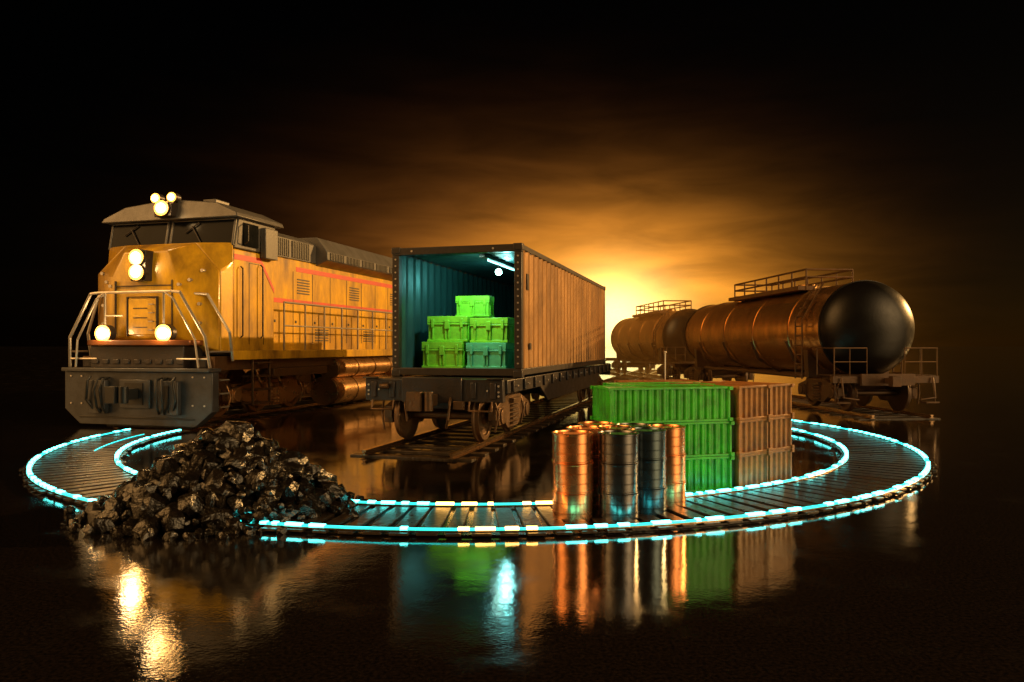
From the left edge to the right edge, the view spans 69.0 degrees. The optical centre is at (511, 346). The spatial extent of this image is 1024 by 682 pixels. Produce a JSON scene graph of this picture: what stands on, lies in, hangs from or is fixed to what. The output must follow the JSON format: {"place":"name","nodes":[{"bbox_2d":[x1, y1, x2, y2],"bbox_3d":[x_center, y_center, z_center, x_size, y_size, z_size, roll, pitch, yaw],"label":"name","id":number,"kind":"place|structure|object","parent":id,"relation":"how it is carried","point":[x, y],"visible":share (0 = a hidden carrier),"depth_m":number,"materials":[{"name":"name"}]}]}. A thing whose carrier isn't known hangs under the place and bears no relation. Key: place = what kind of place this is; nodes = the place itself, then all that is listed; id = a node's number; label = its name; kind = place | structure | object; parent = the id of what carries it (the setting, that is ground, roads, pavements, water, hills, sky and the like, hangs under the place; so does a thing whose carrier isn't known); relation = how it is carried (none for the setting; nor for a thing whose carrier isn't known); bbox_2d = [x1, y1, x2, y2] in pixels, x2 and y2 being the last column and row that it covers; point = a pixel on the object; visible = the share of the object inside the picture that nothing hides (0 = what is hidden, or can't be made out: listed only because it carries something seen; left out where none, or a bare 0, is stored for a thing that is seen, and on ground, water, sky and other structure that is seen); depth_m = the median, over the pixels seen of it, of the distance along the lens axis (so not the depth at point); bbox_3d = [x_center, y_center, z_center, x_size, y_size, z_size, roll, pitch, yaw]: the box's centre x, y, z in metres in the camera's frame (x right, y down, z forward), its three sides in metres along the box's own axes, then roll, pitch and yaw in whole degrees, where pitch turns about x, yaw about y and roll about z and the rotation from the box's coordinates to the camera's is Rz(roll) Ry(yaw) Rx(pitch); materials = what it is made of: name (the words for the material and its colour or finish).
{"place":"outdoors","nodes":[
{"label":"outdoors","id":0,"kind":"place"},
{"bbox_2d":[0,347,1023,681],"bbox_3d":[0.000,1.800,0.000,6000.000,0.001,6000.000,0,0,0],"label":"ground","id":1,"kind":"structure","parent":0,"point":[924,583],"depth_m":5.77,"materials":[{"name":"black"}]},
{"bbox_2d":[60,421,367,540],"bbox_3d":[-3.212,1.340,8.139,3.231,1.052,2.554,0,0,0],"label":"coal pile","id":2,"kind":"object","parent":1,"relation":"on","point":[224,479],"visible":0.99,"depth_m":7.55,"materials":[{"name":"black stone"}]},
{"bbox_2d":[107,396,365,427],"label":"railway track","id":3,"kind":"structure","parent":1,"relation":"on","point":[301,404],"depth_m":20.22,"materials":[{"name":"metal"}]},
{"bbox_2d":[61,192,393,426],"bbox_3d":[-5.346,-0.906,26.662,3.931,5.286,22.784,0,0,16],"label":"diesel locomotive","id":4,"kind":"object","parent":3,"relation":"on","point":[193,299],"visible":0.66,"depth_m":17.12,"materials":[{"name":"yellow metal"}]},
{"bbox_2d":[128,298,155,334],"bbox_3d":[-8.170,-0.652,16.481,0.749,0.808,0.036,0,0,16],"label":"nose door","id":5,"kind":"structure","parent":4,"relation":"in","point":[138,302],"depth_m":16.47,"materials":[{"name":"yellow paint"}]},
{"bbox_2d":[111,219,258,247],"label":"cab windows","id":6,"kind":"structure","parent":4,"relation":"in","point":[214,230],"depth_m":17.33,"materials":[{"name":"black glass"}]},
{"bbox_2d":[19,420,936,536],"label":"circular track","id":7,"kind":"structure","parent":1,"relation":"on","point":[868,467],"depth_m":8.67,"materials":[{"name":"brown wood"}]},
{"bbox_2d":[552,491,592,522],"bbox_3d":[0.626,1.649,7.721,0.430,0.302,0.430,0,0,-2],"label":"steel drum","id":8,"kind":"object","parent":7,"relation":"on","point":[567,508],"visible":0.74,"depth_m":7.54,"materials":[{"name":"orange metal"}]},
{"bbox_2d":[552,462,593,494],"bbox_3d":[0.632,1.345,7.715,0.430,0.302,0.430,0,0,16],"label":"steel drum","id":9,"kind":"object","parent":8,"relation":"on","point":[573,479],"visible":0.84,"depth_m":7.54,"materials":[{"name":"orange metal"}]},
{"bbox_2d":[552,430,592,463],"bbox_3d":[0.626,1.041,7.719,0.430,0.302,0.430,0,0,12],"label":"steel drum","id":10,"kind":"object","parent":9,"relation":"on","point":[572,446],"visible":1,"depth_m":7.55,"materials":[{"name":"orange metal"}]},
{"bbox_2d":[598,491,639,522],"bbox_3d":[1.101,1.649,7.697,0.430,0.302,0.430,0,0,-38],"label":"steel drum","id":11,"kind":"object","parent":7,"relation":"on","point":[616,508],"visible":0.65,"depth_m":7.52,"materials":[{"name":"grey metal"}]},
{"bbox_2d":[597,461,638,494],"bbox_3d":[1.097,1.345,7.700,0.430,0.302,0.430,0,0,-44],"label":"steel drum","id":12,"kind":"object","parent":11,"relation":"on","point":[613,479],"visible":0.85,"depth_m":7.52,"materials":[{"name":"grey metal"}]},
{"bbox_2d":[597,430,638,464],"bbox_3d":[1.099,1.041,7.704,0.430,0.302,0.430,0,0,21],"label":"steel drum","id":13,"kind":"object","parent":12,"relation":"on","point":[618,447],"visible":1,"depth_m":7.53,"materials":[{"name":"black metal"}]},
{"bbox_2d":[639,487,667,516],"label":"steel drum","id":14,"kind":"object","parent":7,"relation":"on","point":[653,502],"visible":0.43,"depth_m":7.78,"materials":[{"name":"grey metal"}]},
{"bbox_2d":[639,458,666,489],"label":"steel drum","id":15,"kind":"object","parent":14,"relation":"on","point":[652,474],"visible":0.5,"depth_m":7.79,"materials":[{"name":"grey metal"}]},
{"bbox_2d":[626,427,666,459],"bbox_3d":[1.439,1.041,7.985,0.430,0.302,0.430,0,0,45],"label":"steel drum","id":16,"kind":"object","parent":15,"relation":"on","point":[652,443],"visible":0.7,"depth_m":7.79,"materials":[{"name":"black metal"}]},
{"bbox_2d":[666,482,686,507],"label":"steel drum","id":17,"kind":"object","parent":7,"relation":"on","point":[676,495],"visible":0.35,"depth_m":8.11,"materials":[{"name":"orange metal"}]},
{"bbox_2d":[666,454,685,483],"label":"steel drum","id":18,"kind":"object","parent":17,"relation":"on","point":[675,469],"visible":0.38,"depth_m":8.11,"materials":[{"name":"orange metal"}]},
{"bbox_2d":[647,424,685,455],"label":"steel drum","id":19,"kind":"object","parent":18,"relation":"on","point":[675,440],"visible":0.68,"depth_m":8.12,"materials":[{"name":"orange metal"}]},
{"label":"steel drum","id":20,"kind":"object","parent":7,"relation":"on","visible":0},
{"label":"steel drum","id":21,"kind":"object","parent":20,"relation":"on","visible":0},
{"bbox_2d":[566,425,604,457],"bbox_3d":[0.805,1.041,8.169,0.430,0.302,0.430,0,0,-36],"label":"steel drum","id":22,"kind":"object","parent":21,"relation":"on","point":[594,429],"visible":0.35,"depth_m":8.00,"materials":[{"name":"orange metal"}]},
{"bbox_2d":[350,369,656,460],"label":"railway track","id":23,"kind":"structure","parent":1,"relation":"on","point":[553,411],"depth_m":14.63,"materials":[{"name":"metal"}]},
{"bbox_2d":[363,363,610,441],"bbox_3d":[0.268,1.125,18.841,2.724,1.170,13.570,0,0,15],"label":"flat wagon","id":24,"kind":"object","parent":23,"relation":"on","point":[484,404],"visible":0.94,"depth_m":13.22,"materials":[{"name":"metal"}]},
{"bbox_2d":[392,243,605,377],"bbox_3d":[0.336,-0.648,18.754,2.582,2.437,10.324,0,0,16],"label":"shipping container","id":25,"kind":"object","parent":24,"relation":"on","point":[555,310],"visible":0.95,"depth_m":15.38,"materials":[{"name":"brown metal"}]},
{"bbox_2d":[422,342,469,367],"bbox_3d":[-1.297,0.175,14.837,0.844,0.520,0.642,0,0,14],"label":"storage crate","id":26,"kind":"object","parent":25,"relation":"on","point":[444,354],"visible":0.82,"depth_m":14.55,"materials":[{"name":"green plastic"}]},
{"bbox_2d":[427,316,474,341],"bbox_3d":[-1.206,-0.337,14.864,0.824,0.500,0.622,0,0,13],"label":"storage crate","id":27,"kind":"object","parent":26,"relation":"on","point":[449,328],"visible":0.85,"depth_m":14.59,"materials":[{"name":"green plastic"}]},
{"bbox_2d":[466,343,513,367],"bbox_3d":[-0.411,0.185,14.591,0.824,0.500,0.642,0,0,18],"label":"storage crate","id":28,"kind":"object","parent":25,"relation":"on","point":[490,355],"visible":0.85,"depth_m":14.32,"materials":[{"name":"teal plastic"}]},
{"bbox_2d":[470,317,513,342],"bbox_3d":[-0.359,-0.307,14.629,0.784,0.480,0.622,0,0,18],"label":"storage crate","id":29,"kind":"object","parent":28,"relation":"on","point":[492,330],"visible":0.93,"depth_m":14.36,"materials":[{"name":"green plastic"}]},
{"bbox_2d":[664,351,665,379],"bbox_3d":[2.320,0.935,11.300,0.175,1.730,0.180,0,0,0],"label":"marker pole","id":30,"kind":"object","parent":1,"relation":"on","point":[664,365],"visible":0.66,"depth_m":11.29,"materials":[{"name":"metal"}]},
{"bbox_2d":[686,453,734,492],"bbox_3d":[2.233,1.585,9.474,0.950,0.430,0.650,0,0,-14],"label":"shipping container","id":31,"kind":"object","parent":1,"relation":"on","point":[704,474],"visible":0.37,"depth_m":9.24,"materials":[{"name":"green metal"}]},
{"bbox_2d":[647,419,734,456],"bbox_3d":[2.233,1.151,9.474,0.950,0.430,0.650,0,0,-14],"label":"shipping container","id":32,"kind":"object","parent":31,"relation":"on","point":[708,439],"visible":0.45,"depth_m":9.23,"materials":[{"name":"green metal"}]},
{"bbox_2d":[590,384,732,423],"bbox_3d":[1.874,0.717,9.385,1.650,0.430,0.650,0,0,-14],"label":"shipping container","id":33,"kind":"object","parent":32,"relation":"on","point":[615,404],"visible":0.95,"depth_m":9.13,"materials":[{"name":"green metal"}]},
{"bbox_2d":[732,451,770,486],"bbox_3d":[2.758,1.585,9.937,0.650,0.430,1.150,0,0,-36],"label":"shipping container","id":34,"kind":"object","parent":1,"relation":"on","point":[749,469],"visible":0.28,"depth_m":9.47,"materials":[{"name":"brown metal"}]},
{"bbox_2d":[732,418,770,455],"bbox_3d":[2.758,1.151,9.937,0.650,0.430,1.150,0,0,-36],"label":"shipping container","id":35,"kind":"object","parent":34,"relation":"on","point":[750,436],"visible":0.45,"depth_m":9.47,"materials":[{"name":"brown metal"}]},
{"bbox_2d":[670,381,770,420],"bbox_3d":[2.758,0.717,9.937,0.650,0.430,1.150,0,0,-36],"label":"shipping container","id":36,"kind":"object","parent":35,"relation":"on","point":[748,401],"visible":0.57,"depth_m":9.48,"materials":[{"name":"brown metal"}]},
{"bbox_2d":[610,368,939,419],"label":"railway track","id":37,"kind":"structure","parent":1,"relation":"on","point":[867,412],"depth_m":20.22,"materials":[{"name":"metal"}]},
{"bbox_2d":[605,300,716,379],"bbox_3d":[7.901,-0.280,40.581,2.893,3.980,14.520,0,0,-4],"label":"tank car","id":38,"kind":"object","parent":37,"relation":"on","point":[640,341],"visible":0.66,"depth_m":37.67,"materials":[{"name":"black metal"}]},
{"bbox_2d":[674,268,939,410],"bbox_3d":[9.006,-0.280,25.522,2.893,3.980,14.520,0,0,-4],"label":"tank car","id":39,"kind":"object","parent":37,"relation":"on","point":[847,347],"visible":0.95,"depth_m":20.50,"materials":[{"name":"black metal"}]},
{"bbox_2d":[768,447,793,481],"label":"shipping container","id":40,"kind":"object","parent":1,"relation":"on","point":[779,464],"visible":0.3,"depth_m":9.85,"materials":[{"name":"brown metal"}]},
{"bbox_2d":[768,416,793,450],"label":"shipping container","id":41,"kind":"object","parent":40,"relation":"on","point":[780,433],"visible":0.37,"depth_m":9.85,"materials":[{"name":"brown metal"}]},
{"bbox_2d":[702,380,793,417],"bbox_3d":[3.228,0.717,10.278,0.530,0.430,1.150,0,0,-36],"label":"shipping container","id":42,"kind":"object","parent":41,"relation":"on","point":[779,399],"visible":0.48,"depth_m":9.89,"materials":[{"name":"brown metal"}]},
{"bbox_2d":[0,0,1023,346],"label":"sky","id":43,"kind":"structure","parent":0,"point":[652,151],"materials":[{"name":"black"}]},
{"bbox_2d":[578,421,614,425],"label":"steel drum","id":44,"kind":"object","parent":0,"point":[595,423],"visible":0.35,"depth_m":8.70,"materials":[{"name":"orange metal"}]},
{"bbox_2d":[614,423,652,427],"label":"steel drum","id":45,"kind":"object","parent":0,"point":[630,425],"visible":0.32,"depth_m":8.48,"materials":[{"name":"black metal"}]},
{"bbox_2d":[614,379,699,382],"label":"shipping container","id":46,"kind":"object","parent":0,"point":[624,381],"visible":0.18,"depth_m":10.88,"materials":[{"name":"metal"}]},
{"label":"shipping container","id":47,"kind":"object","parent":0,"visible":0},
{"bbox_2d":[603,382,714,384],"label":"shipping container","id":48,"kind":"object","parent":47,"relation":"on","point":[646,383],"visible":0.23,"depth_m":10.17,"materials":[{"name":"metal"}]},
{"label":"steel drum","id":49,"kind":"object","parent":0,"visible":0},
{"bbox_2d":[596,425,634,429],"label":"steel drum","id":50,"kind":"object","parent":49,"relation":"on","point":[610,427],"visible":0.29,"depth_m":8.17,"materials":[{"name":"orange metal"}]},
{"bbox_3d":[-0.692,-0.337,15.448,0.804,0.500,0.642,0,0,15],"label":"storage crate","id":51,"kind":"object","parent":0,"visible":0},
{"bbox_2d":[455,296,493,316],"bbox_3d":[-0.752,-0.799,15.153,0.704,0.420,0.522,0,0,10],"label":"storage crate","id":52,"kind":"object","parent":51,"relation":"on","point":[477,306],"visible":0.94,"depth_m":14.93,"materials":[{"name":"green plastic"}]}
]}

